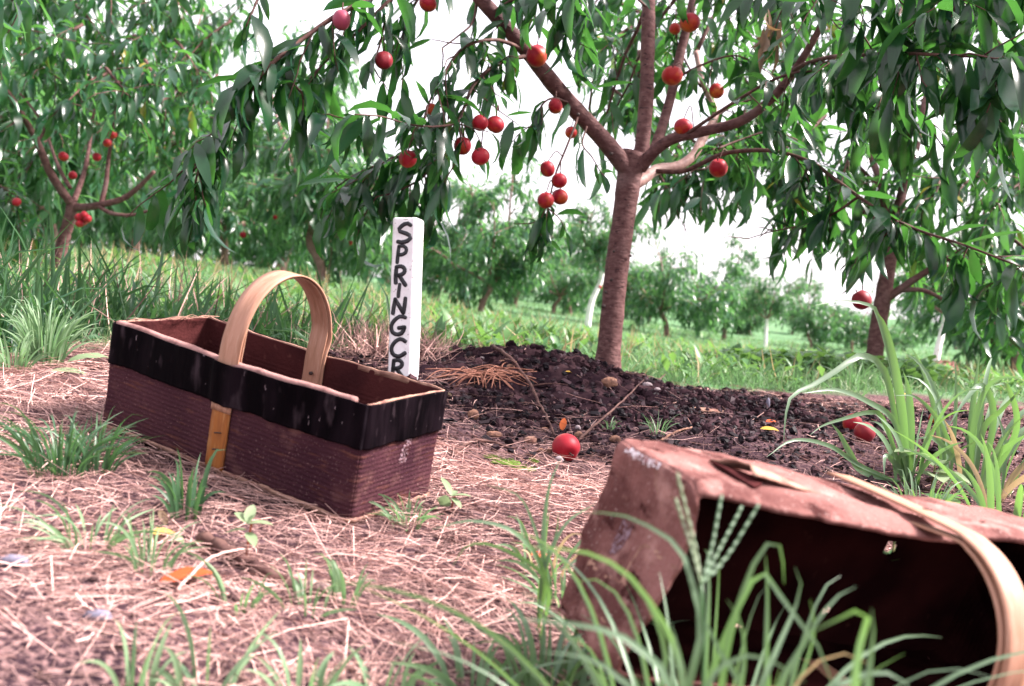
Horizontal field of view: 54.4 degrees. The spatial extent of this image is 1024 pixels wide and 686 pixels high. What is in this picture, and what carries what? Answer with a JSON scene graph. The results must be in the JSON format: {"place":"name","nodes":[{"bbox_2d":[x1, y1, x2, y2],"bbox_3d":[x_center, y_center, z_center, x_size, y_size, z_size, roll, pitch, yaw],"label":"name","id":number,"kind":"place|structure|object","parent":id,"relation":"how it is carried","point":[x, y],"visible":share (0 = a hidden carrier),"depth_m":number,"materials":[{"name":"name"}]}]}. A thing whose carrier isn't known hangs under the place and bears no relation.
{"place":"outdoors","nodes":[
{"label":"outdoors","id":0,"kind":"place"},
{"bbox_2d":[0,251,1023,685],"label":"ground","id":1,"kind":"structure","parent":0,"point":[66,661],"depth_m":1.06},
{"bbox_2d":[0,554,28,567],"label":"stone","id":2,"kind":"object","parent":1,"relation":"on","point":[12,558],"visible":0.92,"depth_m":0.90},
{"bbox_2d":[0,329,56,372],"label":"grass tuft","id":3,"kind":"object","parent":1,"relation":"on","point":[19,361],"visible":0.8,"depth_m":1.60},
{"bbox_2d":[0,295,100,366],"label":"grass tuft","id":4,"kind":"object","parent":1,"relation":"on","point":[59,345],"visible":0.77,"depth_m":1.68,"materials":[{"name":"plant"}]},
{"bbox_2d":[0,403,147,480],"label":"grass tuft","id":5,"kind":"object","parent":1,"relation":"on","point":[55,456],"visible":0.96,"depth_m":1.15,"materials":[{"name":"plant"}]},
{"bbox_2d":[0,0,148,240],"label":"background peach tree","id":6,"kind":"object","parent":1,"relation":"on","point":[16,75],"visible":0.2,"depth_m":6.59,"materials":[{"name":"plant"}]},
{"bbox_2d":[3,491,170,550],"bbox_3d":[-0.420,0.180,0.983,0.159,0.056,0.133,3,4,-33],"label":"grass tuft","id":7,"kind":"object","parent":1,"relation":"on","point":[116,539],"visible":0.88,"depth_m":0.97,"materials":[{"name":"plant"}]},
{"bbox_2d":[22,406,165,474],"bbox_3d":[-0.499,0.120,1.200,0.144,0.079,0.128,5,4,0],"label":"grass tuft","id":8,"kind":"object","parent":1,"relation":"on","point":[107,463],"visible":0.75,"depth_m":1.18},
{"bbox_2d":[83,609,112,622],"bbox_3d":[-0.350,0.230,0.839,0.022,0.010,0.021,3,4,-35],"label":"stone","id":9,"kind":"object","parent":1,"relation":"on","point":[98,612],"visible":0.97,"depth_m":0.83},
{"bbox_2d":[0,26,240,247],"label":"background peach tree","id":10,"kind":"object","parent":1,"relation":"on","point":[33,191],"visible":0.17,"depth_m":7.60,"materials":[{"name":"plant"}]},
{"bbox_2d":[81,612,187,685],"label":"grass tuft","id":11,"kind":"object","parent":1,"relation":"on","point":[145,668],"visible":0.99,"depth_m":0.76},
{"bbox_2d":[0,0,274,271],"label":"peach tree","id":12,"kind":"object","parent":1,"relation":"on","point":[64,116],"visible":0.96,"depth_m":4.74,"materials":[{"name":"green plant"}]},
{"bbox_2d":[95,509,203,575],"bbox_3d":[-0.353,0.193,0.972,0.109,0.064,0.098,3,4,-26],"label":"grass tuft","id":13,"kind":"object","parent":1,"relation":"on","point":[150,548],"visible":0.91,"depth_m":0.95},
{"bbox_2d":[45,0,265,255],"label":"background peach tree","id":14,"kind":"object","parent":1,"relation":"on","point":[103,223],"visible":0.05,"depth_m":11.57,"materials":[{"name":"plant"}]},
{"bbox_2d":[85,121,288,265],"bbox_3d":[-4.343,-2.036,13.589,3.087,2.207,3.537,5,4,0],"label":"background peach tree","id":15,"kind":"object","parent":1,"relation":"on","point":[216,249],"depth_m":12.96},
{"bbox_2d":[149,449,225,521],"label":"grass tuft","id":16,"kind":"object","parent":1,"relation":"on","point":[173,496],"visible":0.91,"depth_m":1.10,"materials":[{"name":"plant"}]},
{"bbox_2d":[0,237,387,348],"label":"tall green grass","id":17,"kind":"object","parent":1,"relation":"on","point":[181,289],"visible":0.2,"depth_m":2.67,"materials":[{"name":"plant"}]},
{"bbox_2d":[140,230,250,266],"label":"peach tree","id":18,"kind":"object","parent":1,"relation":"on","point":[146,237],"visible":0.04,"depth_m":21.87,"materials":[{"name":"green plant"}]},
{"bbox_2d":[95,132,335,267],"bbox_3d":[-2.961,-1.454,10.396,2.640,1.560,1.844,3,4,-33],"label":"background peach tree","id":19,"kind":"object","parent":1,"relation":"on","point":[230,224],"visible":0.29,"depth_m":10.28,"materials":[{"name":"plant"}]},
{"bbox_2d":[151,593,280,685],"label":"grass tuft","id":20,"kind":"object","parent":1,"relation":"on","point":[242,662],"visible":1,"depth_m":0.78,"materials":[{"name":"plant"}]},
{"bbox_2d":[176,551,272,616],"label":"grass tuft","id":21,"kind":"object","parent":1,"relation":"on","point":[257,599],"visible":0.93,"depth_m":0.91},
{"bbox_2d":[0,194,482,353],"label":"long grass","id":22,"kind":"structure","parent":1,"relation":"on","point":[146,306],"depth_m":2.25,"materials":[{"name":"plant"}]},
{"bbox_2d":[226,505,272,554],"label":"weed","id":23,"kind":"object","parent":1,"relation":"on","point":[247,516],"visible":0.87,"depth_m":1.03,"materials":[{"name":"green plant"}]},
{"bbox_2d":[219,241,301,273],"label":"peach tree","id":24,"kind":"object","parent":1,"relation":"on","point":[254,252],"visible":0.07,"depth_m":23.57,"materials":[{"name":"green plant"}]},
{"bbox_2d":[101,270,448,523],"bbox_3d":[-0.312,0.032,1.319,0.441,0.256,0.197,15,11,27],"label":"standing basket","id":25,"kind":"object","parent":1,"relation":"on","point":[312,423],"visible":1,"depth_m":1.25,"materials":[{"name":"wood"}]},
{"bbox_2d":[204,80,376,277],"bbox_3d":[-2.762,-2.049,12.439,2.466,2.822,2.592,5,4,2],"label":"background peach tree","id":26,"kind":"object","parent":1,"relation":"on","point":[286,258],"visible":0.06,"depth_m":12.14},
{"bbox_2d":[242,554,355,617],"bbox_3d":[-0.192,0.233,0.920,0.112,0.053,0.073,7,4,31],"label":"grass tuft","id":27,"kind":"object","parent":1,"relation":"on","point":[297,586],"visible":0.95,"depth_m":0.94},
{"bbox_2d":[244,632,368,685],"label":"grass tuft","id":28,"kind":"object","parent":1,"relation":"on","point":[320,674],"visible":1,"depth_m":0.80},
{"bbox_2d":[194,19,421,290],"bbox_3d":[-1.595,-1.407,8.470,2.118,2.709,2.057,8,4,38],"label":"background peach tree","id":29,"kind":"object","parent":1,"relation":"on","point":[305,200],"visible":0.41,"depth_m":8.31,"materials":[{"name":"plant"}]},
{"bbox_2d":[284,572,341,604],"bbox_3d":[-0.190,0.240,0.971,0.072,0.021,0.019,7,4,27],"label":"stick","id":30,"kind":"object","parent":1,"relation":"on","point":[302,576],"visible":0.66,"depth_m":0.97,"materials":[{"name":"wood"}]},
{"bbox_2d":[277,226,374,277],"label":"peach tree","id":31,"kind":"object","parent":1,"relation":"on","point":[294,267],"visible":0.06,"depth_m":21.28,"materials":[{"name":"green plant"}]},
{"bbox_2d":[321,554,376,607],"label":"grass tuft","id":32,"kind":"object","parent":1,"relation":"on","point":[335,573],"visible":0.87,"depth_m":0.95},
{"bbox_2d":[327,228,391,285],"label":"peach tree","id":33,"kind":"object","parent":1,"relation":"on","point":[382,273],"visible":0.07,"depth_m":27.48,"materials":[{"name":"green plant"}]},
{"bbox_2d":[275,306,481,360],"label":"dead grass","id":34,"kind":"structure","parent":1,"relation":"on","point":[377,348],"depth_m":2.58,"materials":[{"name":"plant"}]},
{"bbox_2d":[366,491,439,531],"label":"grass tuft","id":35,"kind":"object","parent":1,"relation":"on","point":[423,518],"visible":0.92,"depth_m":1.18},
{"bbox_2d":[388,217,423,379],"bbox_3d":[-0.248,-0.017,2.300,0.060,0.540,0.062,2,0,13],"label":"sign post","id":36,"kind":"object","parent":1,"relation":"on","point":[405,295],"visible":0.78,"depth_m":2.27,"materials":[{"name":"white paint"}]},
{"bbox_2d":[384,166,500,301],"bbox_3d":[-0.811,-1.163,11.963,1.532,1.959,1.488,5,4,7],"label":"background peach tree","id":37,"kind":"object","parent":1,"relation":"on","point":[429,285],"visible":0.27,"depth_m":11.76,"materials":[{"name":"plant"}]},
{"bbox_2d":[437,478,471,511],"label":"weed","id":38,"kind":"object","parent":1,"relation":"on","point":[447,485],"visible":0.91,"depth_m":1.25,"materials":[{"name":"green plant"}]},
{"bbox_2d":[440,305,491,346],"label":"dock weed","id":39,"kind":"object","parent":1,"relation":"on","point":[446,314],"visible":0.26,"depth_m":3.32,"materials":[{"name":"green plant"}]},
{"bbox_2d":[377,614,572,685],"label":"grass tuft","id":40,"kind":"object","parent":1,"relation":"on","point":[443,678],"visible":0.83,"depth_m":0.85,"materials":[{"name":"plant"}]},
{"bbox_2d":[450,437,516,455],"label":"twig","id":41,"kind":"object","parent":1,"relation":"on","point":[464,444],"visible":0.88,"depth_m":1.73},
{"bbox_2d":[458,320,511,346],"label":"dock weed","id":42,"kind":"object","parent":1,"relation":"on","point":[481,329],"visible":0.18,"depth_m":3.48,"materials":[{"name":"green plant"}]},
{"bbox_2d":[422,142,587,314],"bbox_3d":[-0.218,-1.032,9.438,1.630,1.775,1.551,3,4,-33],"label":"background peach tree","id":43,"kind":"object","parent":1,"relation":"on","point":[501,257],"visible":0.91,"depth_m":9.30,"materials":[{"name":"plant"}]},
{"bbox_2d":[487,323,535,346],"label":"dock weed","id":44,"kind":"object","parent":1,"relation":"on","point":[507,332],"visible":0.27,"depth_m":3.62,"materials":[{"name":"green plant"}]},
{"bbox_2d":[0,236,1023,397],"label":"grass","id":45,"kind":"structure","parent":1,"relation":"on","point":[652,326],"depth_m":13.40,"materials":[{"name":"plant"}]},
{"bbox_2d":[0,334,1023,685],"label":"straw","id":46,"kind":"object","parent":1,"relation":"on","point":[38,368],"visible":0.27,"depth_m":1.06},
{"bbox_2d":[160,566,211,581],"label":"fallen leaf","id":47,"kind":"object","parent":46,"relation":"on","point":[184,571],"visible":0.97,"depth_m":0.93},
{"bbox_2d":[176,548,252,591],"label":"dry stem","id":48,"kind":"object","parent":46,"relation":"on","point":[186,579],"visible":0.97,"depth_m":0.94,"materials":[{"name":"plant"}]},
{"bbox_2d":[195,531,287,585],"bbox_3d":[-0.271,0.218,1.007,0.126,0.037,0.020,7,4,23],"label":"bark strip","id":49,"kind":"object","parent":46,"relation":"on","point":[220,544],"visible":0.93,"depth_m":1.00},
{"bbox_2d":[331,634,443,685],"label":"grass tuft","id":50,"kind":"object","parent":46,"relation":"on","point":[412,680],"visible":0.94,"depth_m":0.82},
{"bbox_2d":[464,599,635,685],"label":"grass tuft","id":51,"kind":"object","parent":46,"relation":"on","point":[571,669],"visible":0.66,"depth_m":0.85,"materials":[{"name":"plant"}]},
{"bbox_2d":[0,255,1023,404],"bbox_3d":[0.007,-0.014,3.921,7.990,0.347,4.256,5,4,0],"label":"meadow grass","id":52,"kind":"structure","parent":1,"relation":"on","point":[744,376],"depth_m":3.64,"materials":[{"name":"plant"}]},
{"bbox_2d":[0,339,1023,685],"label":"soil crumbs","id":53,"kind":"object","parent":1,"relation":"on","point":[224,631],"visible":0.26,"depth_m":1.81,"materials":[{"name":"soil"}]},
{"bbox_2d":[431,459,595,634],"bbox_3d":[0.027,0.196,1.013,0.132,0.177,0.303,6,4,17],"label":"grass plant","id":54,"kind":"object","parent":1,"relation":"on","point":[541,569],"depth_m":0.95,"materials":[{"name":"plant"}]},
{"bbox_2d":[478,210,560,307],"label":"background peach tree","id":55,"kind":"object","parent":1,"relation":"on","point":[506,297],"visible":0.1,"depth_m":18.43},
{"bbox_2d":[498,542,565,617],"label":"grass tuft","id":56,"kind":"object","parent":1,"relation":"on","point":[536,578],"visible":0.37,"depth_m":1.04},
{"bbox_2d":[515,256,601,315],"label":"background peach tree","id":57,"kind":"object","parent":1,"relation":"on","point":[575,285],"visible":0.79,"depth_m":15.74,"materials":[{"name":"plant"}]},
{"bbox_2d":[552,433,579,460],"bbox_3d":[0.095,0.184,1.755,0.050,0.049,0.050,8,4,36],"label":"fallen peach","id":58,"kind":"object","parent":1,"relation":"on","point":[565,444],"visible":0.94,"depth_m":1.74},
{"bbox_2d":[534,228,602,315],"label":"background peach tree","id":59,"kind":"object","parent":1,"relation":"on","point":[574,307],"visible":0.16,"depth_m":17.46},
{"bbox_2d":[553,191,666,326],"bbox_3d":[1.089,-1.056,13.116,1.361,1.869,1.898,8,4,38],"label":"background peach tree","id":60,"kind":"object","parent":1,"relation":"on","point":[596,244],"visible":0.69,"depth_m":12.82,"materials":[{"name":"plant"}]},
{"bbox_2d":[578,379,643,440],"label":"twig","id":61,"kind":"object","parent":1,"relation":"on","point":[596,423],"visible":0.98,"depth_m":2.05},
{"bbox_2d":[625,244,684,324],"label":"peach tree","id":62,"kind":"object","parent":1,"relation":"on","point":[650,311],"visible":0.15,"depth_m":22.85,"materials":[{"name":"green plant"}]},
{"bbox_2d":[293,341,1023,516],"bbox_3d":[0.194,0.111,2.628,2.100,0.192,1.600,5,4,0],"label":"soil mound","id":63,"kind":"object","parent":1,"relation":"on","point":[588,394],"visible":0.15,"depth_m":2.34,"materials":[{"name":"soil"}]},
{"bbox_2d":[425,362,536,389],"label":"dry grass clump","id":64,"kind":"object","parent":63,"relation":"on","point":[479,373],"visible":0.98,"depth_m":2.30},
{"bbox_2d":[491,344,567,435],"bbox_3d":[0.053,0.094,2.269,0.131,0.126,0.692,4,4,-10],"label":"twig","id":65,"kind":"object","parent":63,"relation":"on","point":[512,360],"visible":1,"depth_m":2.25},
{"bbox_2d":[120,0,1023,367],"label":"peach tree","id":66,"kind":"object","parent":63,"relation":"on","point":[856,86],"visible":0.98,"depth_m":2.43,"materials":[{"name":"green plant"}]},
{"bbox_2d":[332,7,349,30],"bbox_3d":[-0.391,-0.743,2.280,0.040,0.052,0.048,1,7,-15],"label":"peach","id":67,"kind":"object","parent":66,"relation":"attached to","point":[341,20],"visible":1,"depth_m":2.26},
{"bbox_2d":[374,49,392,69],"bbox_3d":[-0.312,-0.690,2.421,0.045,0.049,0.040,-1,-5,-23],"label":"peach","id":68,"kind":"object","parent":66,"relation":"attached to","point":[383,59],"visible":1,"depth_m":2.41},
{"bbox_2d":[399,148,416,167],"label":"peach","id":69,"kind":"object","parent":66,"relation":"attached to","point":[406,161],"visible":0.97,"depth_m":2.35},
{"bbox_2d":[419,0,436,11],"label":"peach","id":70,"kind":"object","parent":66,"relation":"attached to","point":[427,5],"visible":1,"depth_m":2.47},
{"bbox_2d":[454,134,470,154],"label":"peach","id":71,"kind":"object","parent":66,"relation":"attached to","point":[464,150],"visible":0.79,"depth_m":2.45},
{"bbox_2d":[472,114,487,130],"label":"peach","id":72,"kind":"object","parent":66,"relation":"attached to","point":[479,121],"visible":0.94,"depth_m":2.45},
{"bbox_2d":[471,148,489,164],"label":"peach","id":73,"kind":"object","parent":66,"relation":"attached to","point":[480,156],"visible":1,"depth_m":2.40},
{"bbox_2d":[487,116,503,132],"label":"peach","id":74,"kind":"object","parent":66,"relation":"attached to","point":[495,124],"visible":0.93,"depth_m":2.48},
{"bbox_2d":[526,44,546,66],"bbox_3d":[0.061,-0.746,2.582,0.061,0.058,0.054,37,43,19],"label":"peach","id":75,"kind":"object","parent":66,"relation":"attached to","point":[536,56],"visible":0.98,"depth_m":2.56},
{"bbox_2d":[537,191,553,208],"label":"peach","id":76,"kind":"object","parent":66,"relation":"attached to","point":[545,199],"visible":1,"depth_m":2.68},
{"bbox_2d":[540,159,554,176],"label":"peach","id":77,"kind":"object","parent":66,"relation":"hanging from","point":[547,168],"visible":1,"depth_m":2.69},
{"bbox_2d":[551,173,566,187],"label":"peach","id":78,"kind":"object","parent":66,"relation":"attached to","point":[559,180],"visible":1,"depth_m":2.71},
{"bbox_2d":[552,189,567,204],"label":"peach","id":79,"kind":"object","parent":66,"relation":"attached to","point":[560,196],"visible":0.94,"depth_m":2.73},
{"bbox_2d":[662,63,682,85],"bbox_3d":[0.477,-0.798,2.958,0.064,0.064,0.053,-3,27,-7],"label":"peach","id":80,"kind":"object","parent":66,"relation":"attached to","point":[672,75],"visible":1,"depth_m":2.94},
{"bbox_2d":[674,118,692,133],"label":"peach","id":81,"kind":"object","parent":66,"relation":"attached to","point":[683,125],"visible":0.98,"depth_m":2.78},
{"bbox_2d":[679,13,699,31],"bbox_3d":[0.532,-0.963,2.980,0.059,0.060,0.063,18,-16,-34],"label":"peach","id":82,"kind":"object","parent":66,"relation":"attached to","point":[693,22],"visible":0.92,"depth_m":2.96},
{"bbox_2d":[709,83,723,98],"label":"peach","id":83,"kind":"object","parent":66,"relation":"attached to","point":[716,90],"visible":1,"depth_m":3.04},
{"bbox_2d":[709,157,727,176],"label":"peach","id":84,"kind":"object","parent":66,"relation":"attached to","point":[718,167],"visible":1,"depth_m":2.82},
{"bbox_2d":[851,289,871,309],"bbox_3d":[0.911,-0.115,2.600,0.050,0.057,0.049,-25,-10,-27],"label":"peach","id":85,"kind":"object","parent":66,"relation":"attached to","point":[863,295],"visible":0.93,"depth_m":2.58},
{"bbox_2d":[584,243,746,335],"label":"background peach tree","id":86,"kind":"object","parent":1,"relation":"on","point":[663,288],"visible":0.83,"depth_m":13.61,"materials":[{"name":"plant"}]},
{"bbox_2d":[321,512,1023,685],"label":"foreground grass","id":87,"kind":"structure","parent":1,"relation":"on","point":[723,646],"depth_m":0.61,"materials":[{"name":"plant"}]},
{"bbox_2d":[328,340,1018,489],"bbox_3d":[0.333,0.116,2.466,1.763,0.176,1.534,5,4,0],"label":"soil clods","id":88,"kind":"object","parent":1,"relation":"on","point":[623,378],"visible":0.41,"depth_m":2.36,"materials":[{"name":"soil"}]},
{"bbox_2d":[675,472,759,685],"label":"seed stalk","id":89,"kind":"object","parent":1,"relation":"on","point":[706,570],"visible":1,"depth_m":0.62,"materials":[{"name":"green plant"}]},
{"bbox_2d":[682,230,779,340],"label":"background peach tree","id":90,"kind":"object","parent":1,"relation":"on","point":[736,272],"visible":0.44,"depth_m":16.20,"materials":[{"name":"plant"}]},
{"bbox_2d":[717,262,787,334],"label":"peach tree","id":91,"kind":"object","parent":1,"relation":"on","point":[766,279],"visible":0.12,"depth_m":28.93,"materials":[{"name":"green plant"}]},
{"bbox_2d":[734,281,775,335],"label":"peach tree","id":92,"kind":"object","parent":1,"relation":"on","point":[749,327],"visible":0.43,"depth_m":28.11,"materials":[{"name":"green plant"}]},
{"bbox_2d":[732,274,808,349],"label":"background peach tree","id":93,"kind":"object","parent":1,"relation":"on","point":[757,306],"visible":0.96,"depth_m":14.92,"materials":[{"name":"plant"}]},
{"bbox_2d":[556,439,1023,685],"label":"tipped basket","id":94,"kind":"object","parent":1,"relation":"on","point":[952,578],"visible":0.88,"depth_m":0.93,"materials":[{"name":"brown wood"}]},
{"bbox_2d":[559,0,1023,378],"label":"peach tree","id":95,"kind":"object","parent":1,"relation":"on","point":[1002,332],"visible":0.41,"depth_m":4.36,"materials":[{"name":"green plant"}]},
{"bbox_2d":[767,273,823,334],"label":"peach tree","id":96,"kind":"object","parent":1,"relation":"on","point":[785,287],"visible":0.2,"depth_m":33.73,"materials":[{"name":"green plant"}]},
{"bbox_2d":[783,271,845,350],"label":"background peach tree","id":97,"kind":"object","parent":1,"relation":"on","point":[807,322],"visible":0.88,"depth_m":18.88,"materials":[{"name":"plant"}]},
{"bbox_2d":[693,342,974,388],"bbox_3d":[1.779,0.127,5.090,1.720,0.271,2.534,6,4,9],"label":"ground cover","id":98,"kind":"object","parent":1,"relation":"on","point":[904,363],"visible":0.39,"depth_m":4.12,"materials":[{"name":"green plant"}]},
{"bbox_2d":[823,357,884,389],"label":"grass tuft","id":99,"kind":"object","parent":1,"relation":"on","point":[851,377],"visible":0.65,"depth_m":3.73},
{"bbox_2d":[821,292,891,349],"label":"background peach tree","id":100,"kind":"object","parent":1,"relation":"on","point":[847,317],"visible":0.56,"depth_m":19.63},
{"bbox_2d":[854,422,875,442],"bbox_3d":[0.770,0.194,2.169,0.050,0.046,0.044,-19,-14,-32],"label":"fallen peach","id":101,"kind":"object","parent":1,"relation":"on","point":[864,432],"visible":0.81,"depth_m":2.15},
{"bbox_2d":[849,322,903,350],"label":"peach tree","id":102,"kind":"object","parent":1,"relation":"on","point":[893,333],"visible":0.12,"depth_m":21.69,"materials":[{"name":"green plant"}]},
{"bbox_2d":[767,300,986,488],"bbox_3d":[0.685,0.103,1.778,0.266,0.344,0.459,8,5,42],"label":"tall grass plant","id":103,"kind":"object","parent":1,"relation":"on","point":[901,416],"depth_m":1.83,"materials":[{"name":"plant"}]},
{"bbox_2d":[866,316,928,351],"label":"peach tree","id":104,"kind":"object","parent":1,"relation":"on","point":[912,337],"visible":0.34,"depth_m":22.70,"materials":[{"name":"green plant"}]},
{"bbox_2d":[894,298,940,343],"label":"peach tree","id":105,"kind":"object","parent":1,"relation":"on","point":[915,324],"visible":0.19,"depth_m":34.68,"materials":[{"name":"green plant"}]},
{"bbox_2d":[878,468,973,501],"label":"grass tuft","id":106,"kind":"object","parent":1,"relation":"on","point":[931,494],"visible":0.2,"depth_m":1.58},
{"bbox_2d":[894,447,970,489],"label":"weed","id":107,"kind":"object","parent":1,"relation":"on","point":[943,476],"visible":0.62,"depth_m":1.84,"materials":[{"name":"green plant"}]},
{"bbox_2d":[869,225,1014,360],"bbox_3d":[3.144,-0.289,7.470,0.885,1.216,1.234,5,4,7],"label":"background peach tree","id":108,"kind":"object","parent":1,"relation":"on","point":[902,278],"visible":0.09,"depth_m":7.46,"materials":[{"name":"plant"}]},
{"bbox_2d":[888,244,1023,372],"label":"background peach tree","id":109,"kind":"object","parent":1,"relation":"on","point":[927,322],"visible":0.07,"depth_m":9.05,"materials":[{"name":"plant"}]},
{"bbox_2d":[893,426,1023,517],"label":"tall grass plant","id":110,"kind":"object","parent":1,"relation":"on","point":[981,498],"depth_m":1.65,"materials":[{"name":"plant"}]},
{"bbox_2d":[895,347,1023,501],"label":"tall grass plant","id":111,"kind":"object","parent":1,"relation":"on","point":[1005,449],"depth_m":1.90,"materials":[{"name":"plant"}]},
{"bbox_2d":[927,232,1023,370],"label":"background peach tree","id":112,"kind":"object","parent":1,"relation":"on","point":[1002,356],"visible":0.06,"depth_m":9.25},
{"bbox_2d":[10,0,1023,322],"label":"sky","id":113,"kind":"structure","parent":0,"point":[427,57],"materials":[{"name":"white"}]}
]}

